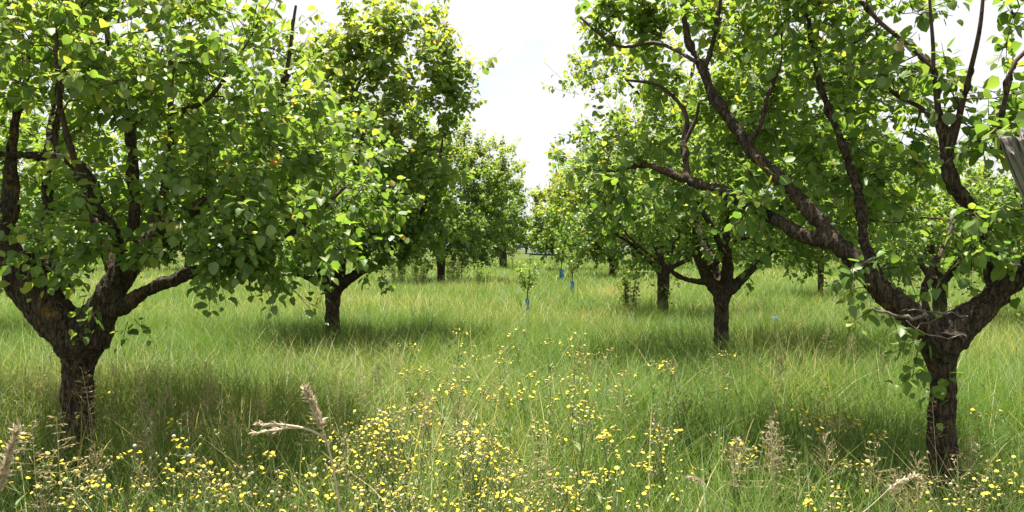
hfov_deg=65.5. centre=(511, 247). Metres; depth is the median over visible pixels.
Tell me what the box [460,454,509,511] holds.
wildflower
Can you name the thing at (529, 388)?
wildflower
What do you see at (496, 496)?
wildflower
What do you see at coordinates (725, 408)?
wildflower
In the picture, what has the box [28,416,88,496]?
seeding grass
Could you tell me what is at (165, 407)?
seeding grass
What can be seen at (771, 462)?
seeding grass
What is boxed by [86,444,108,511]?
seeding grass
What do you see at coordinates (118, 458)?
wildflower
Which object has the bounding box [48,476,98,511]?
wildflower
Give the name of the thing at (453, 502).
wildflower
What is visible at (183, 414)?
wildflower
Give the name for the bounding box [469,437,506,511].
wildflower
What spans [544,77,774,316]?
apricot tree
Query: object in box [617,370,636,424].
wildflower
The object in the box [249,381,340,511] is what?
dry stalk
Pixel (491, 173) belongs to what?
apricot tree
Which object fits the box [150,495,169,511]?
wildflower
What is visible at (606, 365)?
wildflower
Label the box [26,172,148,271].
apricot tree
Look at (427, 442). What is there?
wildflower
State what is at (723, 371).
wildflower
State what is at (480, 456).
wildflower
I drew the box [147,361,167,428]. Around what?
seeding grass
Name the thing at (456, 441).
wildflower
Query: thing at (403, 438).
wildflower
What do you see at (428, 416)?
seeding grass
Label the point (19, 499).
wildflower
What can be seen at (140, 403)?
seeding grass
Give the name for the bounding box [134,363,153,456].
seeding grass
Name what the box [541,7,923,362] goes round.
apricot tree
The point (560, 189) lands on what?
apricot tree
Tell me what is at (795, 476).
seeding grass
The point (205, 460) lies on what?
seeding grass
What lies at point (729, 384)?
seeding grass
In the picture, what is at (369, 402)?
seeding grass
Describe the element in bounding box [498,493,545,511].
wildflower
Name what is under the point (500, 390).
wildflower
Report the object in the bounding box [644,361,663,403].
wildflower
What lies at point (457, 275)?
weed clump
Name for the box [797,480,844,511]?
wildflower
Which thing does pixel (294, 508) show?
wildflower
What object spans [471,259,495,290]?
shrub
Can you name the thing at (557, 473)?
wildflower
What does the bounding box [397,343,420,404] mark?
wildflower
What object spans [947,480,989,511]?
wildflower
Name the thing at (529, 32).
sky
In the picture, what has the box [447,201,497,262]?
orchard tree
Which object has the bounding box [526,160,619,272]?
apricot tree
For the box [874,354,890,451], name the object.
seeding grass
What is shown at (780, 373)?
seeding grass
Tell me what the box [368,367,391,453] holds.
seeding grass
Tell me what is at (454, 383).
seeding grass
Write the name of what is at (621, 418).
seeding grass
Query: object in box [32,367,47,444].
seeding grass
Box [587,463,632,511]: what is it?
wildflower
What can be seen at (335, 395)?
seeding grass
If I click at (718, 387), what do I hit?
seeding grass
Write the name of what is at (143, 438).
seeding grass
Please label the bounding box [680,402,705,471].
wildflower
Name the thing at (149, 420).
seeding grass
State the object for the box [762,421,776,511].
dry stalk
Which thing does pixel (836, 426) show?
seeding grass
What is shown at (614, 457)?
wildflower
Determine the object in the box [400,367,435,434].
wildflower
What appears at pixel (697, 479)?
dry stalk
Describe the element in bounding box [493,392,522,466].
wildflower
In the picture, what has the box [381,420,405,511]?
wildflower
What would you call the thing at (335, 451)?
wildflower
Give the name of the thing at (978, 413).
wildflower
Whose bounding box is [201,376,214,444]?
seeding grass
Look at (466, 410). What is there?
seeding grass
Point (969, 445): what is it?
seeding grass
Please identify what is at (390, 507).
wildflower
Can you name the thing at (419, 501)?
wildflower
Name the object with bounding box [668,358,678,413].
seeding grass
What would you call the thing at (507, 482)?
wildflower
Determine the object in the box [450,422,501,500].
wildflower
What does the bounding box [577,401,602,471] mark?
seeding grass
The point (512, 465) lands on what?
seeding grass
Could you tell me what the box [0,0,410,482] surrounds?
apricot tree
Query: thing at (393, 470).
wildflower
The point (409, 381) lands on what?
wildflower
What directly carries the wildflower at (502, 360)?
on the ground at (522, 253)
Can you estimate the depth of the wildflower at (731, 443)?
3.42 m
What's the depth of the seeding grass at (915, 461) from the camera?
3.22 m
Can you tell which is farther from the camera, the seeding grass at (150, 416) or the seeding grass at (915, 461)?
the seeding grass at (150, 416)
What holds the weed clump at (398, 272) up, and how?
on the ground at (522, 253)
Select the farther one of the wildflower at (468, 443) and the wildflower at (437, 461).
the wildflower at (437, 461)
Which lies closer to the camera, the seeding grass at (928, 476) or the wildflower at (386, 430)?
the seeding grass at (928, 476)
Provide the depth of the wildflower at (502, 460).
3.58 m
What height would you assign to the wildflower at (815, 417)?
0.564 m
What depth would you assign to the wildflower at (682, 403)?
5.16 m
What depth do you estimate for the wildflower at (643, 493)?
2.74 m
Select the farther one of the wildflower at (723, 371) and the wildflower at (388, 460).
the wildflower at (723, 371)
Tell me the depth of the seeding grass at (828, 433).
3.15 m
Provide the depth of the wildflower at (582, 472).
3.41 m
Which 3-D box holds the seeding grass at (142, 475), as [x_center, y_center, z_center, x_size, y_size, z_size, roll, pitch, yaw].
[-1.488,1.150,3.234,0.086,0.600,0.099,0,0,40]
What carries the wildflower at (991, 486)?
on the ground at (522, 253)
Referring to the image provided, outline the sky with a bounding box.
[0,0,1023,248]
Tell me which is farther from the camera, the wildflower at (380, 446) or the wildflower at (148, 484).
the wildflower at (380, 446)
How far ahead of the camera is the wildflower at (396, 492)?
3.00 m
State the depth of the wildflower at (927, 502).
2.80 m
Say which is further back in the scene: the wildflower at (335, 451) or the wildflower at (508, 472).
the wildflower at (335, 451)
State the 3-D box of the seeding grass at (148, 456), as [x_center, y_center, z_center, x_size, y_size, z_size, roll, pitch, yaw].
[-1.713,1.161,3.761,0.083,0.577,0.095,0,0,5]
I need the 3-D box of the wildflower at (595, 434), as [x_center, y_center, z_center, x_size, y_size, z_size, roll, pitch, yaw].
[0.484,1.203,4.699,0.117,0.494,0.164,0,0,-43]
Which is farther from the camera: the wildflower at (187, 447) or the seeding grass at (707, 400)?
the seeding grass at (707, 400)
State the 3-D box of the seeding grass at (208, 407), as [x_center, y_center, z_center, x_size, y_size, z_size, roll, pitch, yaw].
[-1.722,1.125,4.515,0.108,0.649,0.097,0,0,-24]
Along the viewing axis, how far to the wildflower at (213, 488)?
3.19 m
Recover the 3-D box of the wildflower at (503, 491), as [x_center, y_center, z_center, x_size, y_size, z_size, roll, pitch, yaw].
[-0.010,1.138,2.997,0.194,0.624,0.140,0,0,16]
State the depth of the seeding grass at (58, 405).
4.99 m
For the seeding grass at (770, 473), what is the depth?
3.59 m
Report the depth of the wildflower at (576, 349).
7.95 m
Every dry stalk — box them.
[0,422,24,491]
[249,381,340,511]
[684,475,727,511]
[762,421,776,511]
[863,471,923,511]
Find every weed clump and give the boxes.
[389,257,410,283]
[410,253,430,283]
[444,253,465,286]
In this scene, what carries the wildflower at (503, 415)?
on the ground at (522, 253)
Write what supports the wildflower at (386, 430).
on the ground at (522, 253)
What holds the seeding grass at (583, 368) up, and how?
on the ground at (522, 253)
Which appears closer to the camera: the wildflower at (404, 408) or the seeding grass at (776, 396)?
the wildflower at (404, 408)
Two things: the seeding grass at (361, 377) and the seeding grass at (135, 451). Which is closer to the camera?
the seeding grass at (135, 451)
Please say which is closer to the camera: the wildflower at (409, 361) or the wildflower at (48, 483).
the wildflower at (48, 483)
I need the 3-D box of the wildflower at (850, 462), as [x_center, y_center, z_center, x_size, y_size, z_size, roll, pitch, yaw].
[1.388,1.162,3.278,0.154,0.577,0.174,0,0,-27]
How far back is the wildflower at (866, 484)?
3.15 m
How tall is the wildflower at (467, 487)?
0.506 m
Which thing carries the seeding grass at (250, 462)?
on the ground at (522, 253)
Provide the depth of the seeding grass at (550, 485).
2.95 m
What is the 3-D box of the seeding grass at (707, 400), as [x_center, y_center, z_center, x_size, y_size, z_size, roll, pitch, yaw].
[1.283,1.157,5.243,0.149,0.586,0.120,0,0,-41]
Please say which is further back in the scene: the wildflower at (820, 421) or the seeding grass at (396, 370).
the seeding grass at (396, 370)
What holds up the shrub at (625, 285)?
on the ground at (522, 253)
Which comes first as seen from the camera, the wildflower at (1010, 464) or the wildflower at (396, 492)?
the wildflower at (396, 492)
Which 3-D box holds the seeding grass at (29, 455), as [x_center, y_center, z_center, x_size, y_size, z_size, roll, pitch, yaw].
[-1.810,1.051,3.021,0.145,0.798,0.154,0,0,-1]
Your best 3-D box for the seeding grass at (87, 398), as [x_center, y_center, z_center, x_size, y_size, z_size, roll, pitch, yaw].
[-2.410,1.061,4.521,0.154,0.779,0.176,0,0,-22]
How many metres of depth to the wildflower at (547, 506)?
2.96 m
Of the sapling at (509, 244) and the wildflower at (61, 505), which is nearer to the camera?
the wildflower at (61, 505)
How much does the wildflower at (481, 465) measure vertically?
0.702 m
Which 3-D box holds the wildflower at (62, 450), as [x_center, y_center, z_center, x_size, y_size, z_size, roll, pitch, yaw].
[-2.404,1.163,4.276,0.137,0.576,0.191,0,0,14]
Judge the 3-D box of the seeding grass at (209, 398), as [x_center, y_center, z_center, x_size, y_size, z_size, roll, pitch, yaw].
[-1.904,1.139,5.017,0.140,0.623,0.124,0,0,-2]
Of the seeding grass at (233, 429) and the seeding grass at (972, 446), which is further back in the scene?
the seeding grass at (233, 429)
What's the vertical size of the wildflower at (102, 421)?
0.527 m
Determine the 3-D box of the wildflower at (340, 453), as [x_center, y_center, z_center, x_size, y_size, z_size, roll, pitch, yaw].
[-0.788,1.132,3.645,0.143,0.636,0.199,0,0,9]
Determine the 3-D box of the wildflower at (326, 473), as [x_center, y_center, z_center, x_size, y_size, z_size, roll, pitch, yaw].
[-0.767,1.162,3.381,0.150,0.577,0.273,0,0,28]
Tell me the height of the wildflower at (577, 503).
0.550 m
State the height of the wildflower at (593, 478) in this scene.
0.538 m
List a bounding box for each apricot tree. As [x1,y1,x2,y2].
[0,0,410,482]
[0,90,108,259]
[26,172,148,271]
[195,0,502,342]
[361,117,534,283]
[454,176,533,268]
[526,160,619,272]
[535,137,689,276]
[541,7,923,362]
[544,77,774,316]
[551,0,1023,511]
[756,157,897,299]
[851,130,1023,317]
[960,152,1023,254]
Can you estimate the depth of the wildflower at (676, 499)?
3.26 m
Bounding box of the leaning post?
[998,127,1023,202]
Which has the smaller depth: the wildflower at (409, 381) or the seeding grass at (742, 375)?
the seeding grass at (742, 375)
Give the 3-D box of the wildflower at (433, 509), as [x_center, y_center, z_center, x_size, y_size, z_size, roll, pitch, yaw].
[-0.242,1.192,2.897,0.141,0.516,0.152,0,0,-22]
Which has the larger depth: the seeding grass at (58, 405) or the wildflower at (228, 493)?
the seeding grass at (58, 405)
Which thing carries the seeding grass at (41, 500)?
on the ground at (522, 253)
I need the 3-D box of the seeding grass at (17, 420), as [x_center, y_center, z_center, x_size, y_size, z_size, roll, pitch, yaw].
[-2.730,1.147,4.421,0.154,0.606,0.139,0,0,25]
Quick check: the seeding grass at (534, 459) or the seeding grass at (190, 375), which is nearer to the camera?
the seeding grass at (534, 459)
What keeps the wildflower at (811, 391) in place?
on the ground at (522, 253)
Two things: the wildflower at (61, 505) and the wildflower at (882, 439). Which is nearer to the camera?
the wildflower at (61, 505)
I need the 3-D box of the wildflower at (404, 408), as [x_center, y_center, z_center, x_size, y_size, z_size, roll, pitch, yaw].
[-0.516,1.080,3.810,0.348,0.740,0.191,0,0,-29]
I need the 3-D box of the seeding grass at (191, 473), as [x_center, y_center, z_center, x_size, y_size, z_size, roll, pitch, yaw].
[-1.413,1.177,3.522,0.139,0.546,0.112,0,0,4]
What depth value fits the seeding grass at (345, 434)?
3.03 m
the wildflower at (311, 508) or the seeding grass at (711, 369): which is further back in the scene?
the seeding grass at (711, 369)
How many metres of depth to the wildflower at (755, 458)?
3.44 m
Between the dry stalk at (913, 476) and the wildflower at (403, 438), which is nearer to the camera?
the dry stalk at (913, 476)
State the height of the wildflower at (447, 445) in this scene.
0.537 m
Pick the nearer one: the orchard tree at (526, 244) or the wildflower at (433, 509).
the wildflower at (433, 509)
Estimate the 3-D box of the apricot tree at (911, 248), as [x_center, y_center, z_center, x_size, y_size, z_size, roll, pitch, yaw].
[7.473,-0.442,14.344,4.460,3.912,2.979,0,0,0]
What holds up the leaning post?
on the ground at (522, 253)
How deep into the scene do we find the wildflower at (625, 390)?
5.62 m
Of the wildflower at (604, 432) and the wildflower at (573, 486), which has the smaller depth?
the wildflower at (573, 486)
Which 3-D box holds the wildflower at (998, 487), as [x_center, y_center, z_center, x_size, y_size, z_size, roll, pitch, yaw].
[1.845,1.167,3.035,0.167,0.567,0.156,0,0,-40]
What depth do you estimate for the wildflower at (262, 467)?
3.04 m
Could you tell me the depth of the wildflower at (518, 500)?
2.81 m
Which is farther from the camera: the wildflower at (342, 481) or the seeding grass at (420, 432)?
the seeding grass at (420, 432)
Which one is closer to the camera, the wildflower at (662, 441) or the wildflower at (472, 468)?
the wildflower at (472, 468)
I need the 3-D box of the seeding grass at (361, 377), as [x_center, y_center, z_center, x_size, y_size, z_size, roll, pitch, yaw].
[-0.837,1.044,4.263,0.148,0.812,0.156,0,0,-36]
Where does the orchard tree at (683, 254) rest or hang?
on the ground at (522, 253)
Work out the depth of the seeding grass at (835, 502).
2.88 m
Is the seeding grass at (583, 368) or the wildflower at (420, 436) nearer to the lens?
the wildflower at (420, 436)
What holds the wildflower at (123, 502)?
on the ground at (522, 253)
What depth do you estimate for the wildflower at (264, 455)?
3.13 m
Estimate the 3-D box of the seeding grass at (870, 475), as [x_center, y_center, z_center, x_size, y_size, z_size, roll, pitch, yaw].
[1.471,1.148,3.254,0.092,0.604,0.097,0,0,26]
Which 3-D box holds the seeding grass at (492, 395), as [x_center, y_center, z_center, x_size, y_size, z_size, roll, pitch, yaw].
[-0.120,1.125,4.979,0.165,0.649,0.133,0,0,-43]
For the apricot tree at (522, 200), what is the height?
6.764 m
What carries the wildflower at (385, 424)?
on the ground at (522, 253)
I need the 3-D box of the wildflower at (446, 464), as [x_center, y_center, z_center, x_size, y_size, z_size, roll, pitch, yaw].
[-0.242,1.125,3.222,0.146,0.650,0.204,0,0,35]
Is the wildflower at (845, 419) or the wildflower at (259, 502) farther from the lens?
the wildflower at (845, 419)
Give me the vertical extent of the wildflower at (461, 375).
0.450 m
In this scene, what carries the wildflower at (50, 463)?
on the ground at (522, 253)
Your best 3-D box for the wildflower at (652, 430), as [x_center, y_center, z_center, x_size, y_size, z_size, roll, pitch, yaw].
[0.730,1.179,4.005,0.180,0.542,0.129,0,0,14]
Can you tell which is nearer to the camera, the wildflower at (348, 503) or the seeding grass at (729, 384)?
the wildflower at (348, 503)
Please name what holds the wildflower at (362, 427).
on the ground at (522, 253)
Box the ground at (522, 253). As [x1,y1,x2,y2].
[0,249,1023,511]
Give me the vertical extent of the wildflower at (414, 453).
0.570 m
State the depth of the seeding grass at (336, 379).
5.28 m
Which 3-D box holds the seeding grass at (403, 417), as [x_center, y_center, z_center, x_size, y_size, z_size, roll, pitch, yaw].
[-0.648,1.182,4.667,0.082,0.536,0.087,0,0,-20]
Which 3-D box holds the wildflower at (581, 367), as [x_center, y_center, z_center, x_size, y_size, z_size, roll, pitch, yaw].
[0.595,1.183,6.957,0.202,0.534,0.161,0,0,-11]
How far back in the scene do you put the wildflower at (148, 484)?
3.12 m
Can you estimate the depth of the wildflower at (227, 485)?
2.89 m
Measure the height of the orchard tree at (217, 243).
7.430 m
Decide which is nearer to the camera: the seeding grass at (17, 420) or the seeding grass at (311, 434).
the seeding grass at (311, 434)
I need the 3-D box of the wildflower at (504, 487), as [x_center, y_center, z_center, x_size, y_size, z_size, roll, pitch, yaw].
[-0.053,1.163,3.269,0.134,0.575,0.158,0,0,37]
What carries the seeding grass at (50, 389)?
on the ground at (522, 253)
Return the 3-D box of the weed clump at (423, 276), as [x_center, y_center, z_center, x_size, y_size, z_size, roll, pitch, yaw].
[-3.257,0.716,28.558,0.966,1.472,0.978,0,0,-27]
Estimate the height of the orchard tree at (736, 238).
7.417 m
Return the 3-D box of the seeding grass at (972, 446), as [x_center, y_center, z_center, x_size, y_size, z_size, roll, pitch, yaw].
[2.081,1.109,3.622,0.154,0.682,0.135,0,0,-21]
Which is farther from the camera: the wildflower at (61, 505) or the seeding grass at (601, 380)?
the seeding grass at (601, 380)
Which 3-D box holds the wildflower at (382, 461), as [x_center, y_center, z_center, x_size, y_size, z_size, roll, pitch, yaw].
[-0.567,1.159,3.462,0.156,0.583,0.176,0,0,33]
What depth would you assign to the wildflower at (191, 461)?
2.97 m
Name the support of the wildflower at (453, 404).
on the ground at (522, 253)
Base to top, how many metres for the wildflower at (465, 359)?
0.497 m
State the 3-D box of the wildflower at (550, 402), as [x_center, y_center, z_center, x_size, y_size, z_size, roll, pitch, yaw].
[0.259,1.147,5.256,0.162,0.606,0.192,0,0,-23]
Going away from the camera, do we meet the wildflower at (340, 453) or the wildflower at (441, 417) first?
the wildflower at (340, 453)
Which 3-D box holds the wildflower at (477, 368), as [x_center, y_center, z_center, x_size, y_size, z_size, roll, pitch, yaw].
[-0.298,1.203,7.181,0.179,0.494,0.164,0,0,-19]
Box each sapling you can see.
[508,240,518,268]
[514,256,539,317]
[553,237,568,282]
[564,247,579,292]
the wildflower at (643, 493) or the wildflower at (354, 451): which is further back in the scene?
the wildflower at (354, 451)
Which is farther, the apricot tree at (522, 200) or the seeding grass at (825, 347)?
the apricot tree at (522, 200)
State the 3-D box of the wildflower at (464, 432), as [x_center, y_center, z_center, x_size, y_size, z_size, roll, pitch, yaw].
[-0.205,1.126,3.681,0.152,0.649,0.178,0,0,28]
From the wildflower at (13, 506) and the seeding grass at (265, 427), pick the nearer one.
the wildflower at (13, 506)
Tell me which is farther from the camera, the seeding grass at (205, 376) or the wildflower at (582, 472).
the seeding grass at (205, 376)
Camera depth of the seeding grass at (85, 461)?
2.95 m
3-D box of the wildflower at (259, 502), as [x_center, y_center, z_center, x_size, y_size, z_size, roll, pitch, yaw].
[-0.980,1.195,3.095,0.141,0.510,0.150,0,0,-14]
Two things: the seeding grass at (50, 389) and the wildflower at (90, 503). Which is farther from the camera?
the seeding grass at (50, 389)
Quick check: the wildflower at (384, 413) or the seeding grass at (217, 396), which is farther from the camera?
the seeding grass at (217, 396)
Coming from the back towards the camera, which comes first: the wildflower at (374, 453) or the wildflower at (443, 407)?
the wildflower at (443, 407)
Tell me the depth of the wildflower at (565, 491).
2.85 m
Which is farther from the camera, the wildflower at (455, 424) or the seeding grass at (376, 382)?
the seeding grass at (376, 382)
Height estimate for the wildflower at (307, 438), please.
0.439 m
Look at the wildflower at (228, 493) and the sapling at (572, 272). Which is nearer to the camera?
the wildflower at (228, 493)
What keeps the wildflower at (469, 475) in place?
on the ground at (522, 253)
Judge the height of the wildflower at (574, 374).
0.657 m
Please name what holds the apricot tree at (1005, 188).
on the ground at (522, 253)
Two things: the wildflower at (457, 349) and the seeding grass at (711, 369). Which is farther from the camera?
the wildflower at (457, 349)
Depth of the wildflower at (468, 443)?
3.35 m
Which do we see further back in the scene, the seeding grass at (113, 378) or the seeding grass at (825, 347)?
the seeding grass at (825, 347)
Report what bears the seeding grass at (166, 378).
on the ground at (522, 253)
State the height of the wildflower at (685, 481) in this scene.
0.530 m
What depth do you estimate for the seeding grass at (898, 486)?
3.38 m
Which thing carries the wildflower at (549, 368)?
on the ground at (522, 253)
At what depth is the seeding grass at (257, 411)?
4.77 m
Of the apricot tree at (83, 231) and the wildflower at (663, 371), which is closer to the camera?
the wildflower at (663, 371)
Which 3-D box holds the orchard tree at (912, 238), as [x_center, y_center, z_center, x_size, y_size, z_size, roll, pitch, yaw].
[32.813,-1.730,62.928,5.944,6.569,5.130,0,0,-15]
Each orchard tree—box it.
[108,186,184,260]
[125,170,230,268]
[194,178,288,262]
[418,195,469,254]
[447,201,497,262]
[508,232,535,253]
[546,202,591,262]
[671,173,753,264]
[704,166,784,264]
[894,175,964,263]
[894,208,938,261]
[922,159,1022,267]
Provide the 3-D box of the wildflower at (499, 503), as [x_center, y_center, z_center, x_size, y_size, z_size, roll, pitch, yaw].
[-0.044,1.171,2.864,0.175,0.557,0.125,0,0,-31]
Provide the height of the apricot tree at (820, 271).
4.963 m
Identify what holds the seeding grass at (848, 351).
on the ground at (522, 253)
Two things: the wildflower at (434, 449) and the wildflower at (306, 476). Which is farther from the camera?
the wildflower at (434, 449)
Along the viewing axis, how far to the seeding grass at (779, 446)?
3.56 m
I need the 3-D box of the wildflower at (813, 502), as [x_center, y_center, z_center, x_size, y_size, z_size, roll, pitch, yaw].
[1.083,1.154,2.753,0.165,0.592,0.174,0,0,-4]
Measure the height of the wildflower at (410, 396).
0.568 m
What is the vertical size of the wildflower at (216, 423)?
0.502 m
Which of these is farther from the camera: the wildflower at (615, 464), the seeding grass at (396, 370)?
the seeding grass at (396, 370)
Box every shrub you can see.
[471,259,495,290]
[617,265,640,315]
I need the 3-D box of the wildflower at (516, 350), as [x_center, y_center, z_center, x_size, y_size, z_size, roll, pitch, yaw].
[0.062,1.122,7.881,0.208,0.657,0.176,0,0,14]
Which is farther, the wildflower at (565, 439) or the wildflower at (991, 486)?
the wildflower at (565, 439)
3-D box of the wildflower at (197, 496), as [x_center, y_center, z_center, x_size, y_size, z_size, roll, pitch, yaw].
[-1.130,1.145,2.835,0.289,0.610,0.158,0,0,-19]
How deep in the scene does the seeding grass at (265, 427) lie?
3.97 m
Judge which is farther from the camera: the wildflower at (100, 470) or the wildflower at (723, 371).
the wildflower at (723, 371)
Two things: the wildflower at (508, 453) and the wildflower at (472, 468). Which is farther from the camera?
the wildflower at (508, 453)
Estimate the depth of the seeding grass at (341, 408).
4.50 m
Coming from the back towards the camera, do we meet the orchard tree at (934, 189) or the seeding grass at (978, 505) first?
the orchard tree at (934, 189)
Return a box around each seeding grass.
[4,400,29,479]
[9,420,52,508]
[26,469,68,509]
[27,486,52,511]
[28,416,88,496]
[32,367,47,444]
[41,339,58,428]
[41,372,57,432]
[52,385,60,470]
[59,456,96,510]
[72,366,99,500]
[77,386,101,453]
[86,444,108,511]
[107,362,119,435]
[126,438,144,498]
[128,409,158,503]
[129,382,153,493]
[132,457,156,508]
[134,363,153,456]
[139,396,159,504]
[139,434,156,494]
[140,408,159,490]
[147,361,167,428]
[156,387,175,479]
[159,359,178,415]
[178,453,204,508]
[182,355,200,408]
[182,406,205,481]
[190,457,227,511]
[197,360,212,411]
[199,380,213,438]
[200,389,217,463]
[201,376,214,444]
[210,373,225,443]
[211,350,229,384]
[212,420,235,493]
[223,409,243,507]
[235,441,263,490]
[250,395,264,471]
[251,398,280,511]
[299,405,323,478]
[321,357,348,440]
[322,432,365,511]
[326,374,343,430]
[332,390,349,454]
[339,368,368,489]
[357,386,375,413]
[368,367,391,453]
[370,362,387,416]
[391,353,403,408]
[395,404,408,440]
[411,417,428,484]
[412,385,433,492]
[415,395,441,465]
[441,360,468,430]
[449,393,468,490]
[462,400,473,433]
[481,376,502,446]
[503,443,520,508]
[515,435,557,511]
[531,456,569,511]
[573,346,590,439]
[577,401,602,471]
[584,358,598,424]
[595,354,609,424]
[602,372,633,511]
[642,397,671,509]
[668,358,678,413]
[698,379,715,460]
[702,353,717,393]
[711,367,727,430]
[719,366,734,408]
[723,436,748,511]
[726,439,767,511]
[736,358,748,436]
[754,431,789,510]
[762,381,786,497]
[762,410,789,511]
[763,449,780,510]
[764,440,787,510]
[765,422,796,509]
[770,353,786,437]
[772,354,786,429]
[777,451,815,511]
[808,395,824,465]
[811,431,841,492]
[818,328,832,396]
[821,484,850,511]
[827,412,843,463]
[840,370,863,464]
[844,334,856,393]
[856,441,896,509]
[860,455,883,508]
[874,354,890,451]
[879,470,906,511]
[881,467,915,503]
[897,489,914,511]
[901,471,937,511]
[906,451,933,511]
[914,400,947,506]
[914,450,947,511]
[937,454,985,511]
[951,419,990,487]
[958,436,983,505]
[967,458,1007,505]
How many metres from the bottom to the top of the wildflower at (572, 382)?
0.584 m
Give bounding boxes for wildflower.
[0,425,31,511]
[0,434,35,511]
[5,450,61,511]
[30,457,75,511]
[36,467,77,511]
[46,412,80,511]
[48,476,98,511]
[64,473,109,511]
[73,462,105,511]
[76,481,121,511]
[88,444,143,511]
[93,389,119,441]
[103,481,144,511]
[130,463,179,511]
[149,452,212,511]
[150,484,236,511]
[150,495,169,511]
[164,412,191,497]
[167,488,212,511]
[169,429,219,511]
[170,468,210,511]
[196,465,235,511]
[199,483,229,510]
[208,483,240,509]
[211,417,235,501]
[212,465,256,511]
[232,456,288,511]
[233,451,283,511]
[240,489,277,511]
[270,482,318,511]
[280,468,318,511]
[300,457,353,511]
[301,418,319,480]
[310,499,333,511]
[316,459,357,509]
[317,422,352,505]
[322,417,337,477]
[323,424,359,511]
[323,459,365,511]
[325,484,369,511]
[333,454,366,511]
[343,428,387,511]
[345,423,381,511]
[347,420,383,511]
[347,449,402,509]
[352,410,402,503]
[354,477,399,511]
[355,448,397,507]
[360,450,401,511]
[363,408,396,508]
[366,425,393,511]
[367,441,406,510]
[368,419,392,490]
[369,424,403,511]
[371,396,441,511]
[375,436,410,505]
[377,407,415,509]
[377,469,421,511]
[377,476,412,511]
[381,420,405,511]
[382,424,428,495]
[384,453,413,511]
[394,370,427,447]
[395,487,427,511]
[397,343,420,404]
[398,486,446,511]
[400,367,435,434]
[403,460,444,509]
[404,366,421,429]
[405,415,439,509]
[406,389,434,469]
[406,442,439,511]
[416,396,437,475]
[424,448,471,511]
[427,490,469,511]
[428,501,464,511]
[430,433,458,510]
[432,383,454,459]
[434,380,452,451]
[437,419,468,488]
[438,377,469,474]
[439,436,493,511]
[444,385,465,467]
[448,420,478,510]
[448,449,489,511]
[449,329,470,382]
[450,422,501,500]
[451,437,508,511]
[451,452,500,511]
[452,366,465,409]
[456,483,542,511]
[457,443,507,511]
[459,429,501,500]
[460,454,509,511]
[460,476,494,509]
[461,343,474,386]
[462,385,489,443]
[463,490,499,511]
[466,479,510,510]
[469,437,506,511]
[471,355,488,389]
[482,471,520,506]
[482,492,512,511]
[483,467,533,511]
[484,446,506,511]
[486,386,507,461]
[486,461,518,511]
[486,466,514,511]
[492,345,514,388]
[492,396,515,441]
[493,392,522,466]
[494,442,526,510]
[495,358,512,410]
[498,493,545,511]
[500,481,542,511]
[507,327,525,385]
[516,387,537,446]
[517,371,534,432]
[527,464,571,509]
[531,420,551,510]
[531,487,565,511]
[535,375,560,460]
[536,485,578,511]
[541,338,561,402]
[545,393,578,476]
[550,410,597,511]
[555,466,596,511]
[558,385,588,475]
[560,344,585,413]
[560,373,582,450]
[566,331,586,375]
[567,352,591,392]
[567,400,596,508]
[570,474,603,507]
[572,494,589,511]
[578,352,599,387]
[580,375,601,443]
[581,467,611,511]
[583,409,605,469]
[587,429,619,511]
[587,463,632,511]
[594,425,621,511]
[598,348,615,397]
[603,429,633,506]
[605,484,654,511]
[615,382,637,443]
[616,449,663,511]
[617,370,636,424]
[635,457,667,511]
[642,429,674,508]
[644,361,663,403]
[650,420,682,511]
[653,361,670,401]
[655,363,677,415]
[659,470,690,511]
[667,459,702,511]
[674,389,693,465]
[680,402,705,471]
[704,385,740,458]
[710,432,756,511]
[717,350,736,404]
[720,436,757,511]
[790,404,825,506]
[796,383,828,482]
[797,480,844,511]
[800,408,833,496]
[803,417,846,491]
[803,492,851,511]
[829,410,862,496]
[829,459,863,508]
[841,458,880,511]
[870,430,891,510]
[913,482,971,511]
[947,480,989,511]
[965,408,1002,486]
[972,476,1023,511]
[976,460,1023,511]
[984,455,1023,511]
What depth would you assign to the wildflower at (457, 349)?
7.89 m
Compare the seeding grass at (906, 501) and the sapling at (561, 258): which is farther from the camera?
the sapling at (561, 258)
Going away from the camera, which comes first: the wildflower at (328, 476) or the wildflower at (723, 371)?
the wildflower at (328, 476)
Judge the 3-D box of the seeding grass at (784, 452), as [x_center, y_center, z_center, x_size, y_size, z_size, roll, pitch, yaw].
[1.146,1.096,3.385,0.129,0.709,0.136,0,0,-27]
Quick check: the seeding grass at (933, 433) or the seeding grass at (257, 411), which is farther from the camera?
the seeding grass at (257, 411)
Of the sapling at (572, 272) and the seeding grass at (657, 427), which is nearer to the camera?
the seeding grass at (657, 427)
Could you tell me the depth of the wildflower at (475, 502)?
2.87 m
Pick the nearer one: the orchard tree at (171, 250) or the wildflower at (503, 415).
the wildflower at (503, 415)
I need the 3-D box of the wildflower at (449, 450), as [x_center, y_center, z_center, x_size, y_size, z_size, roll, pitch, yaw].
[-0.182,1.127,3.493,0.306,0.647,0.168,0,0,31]

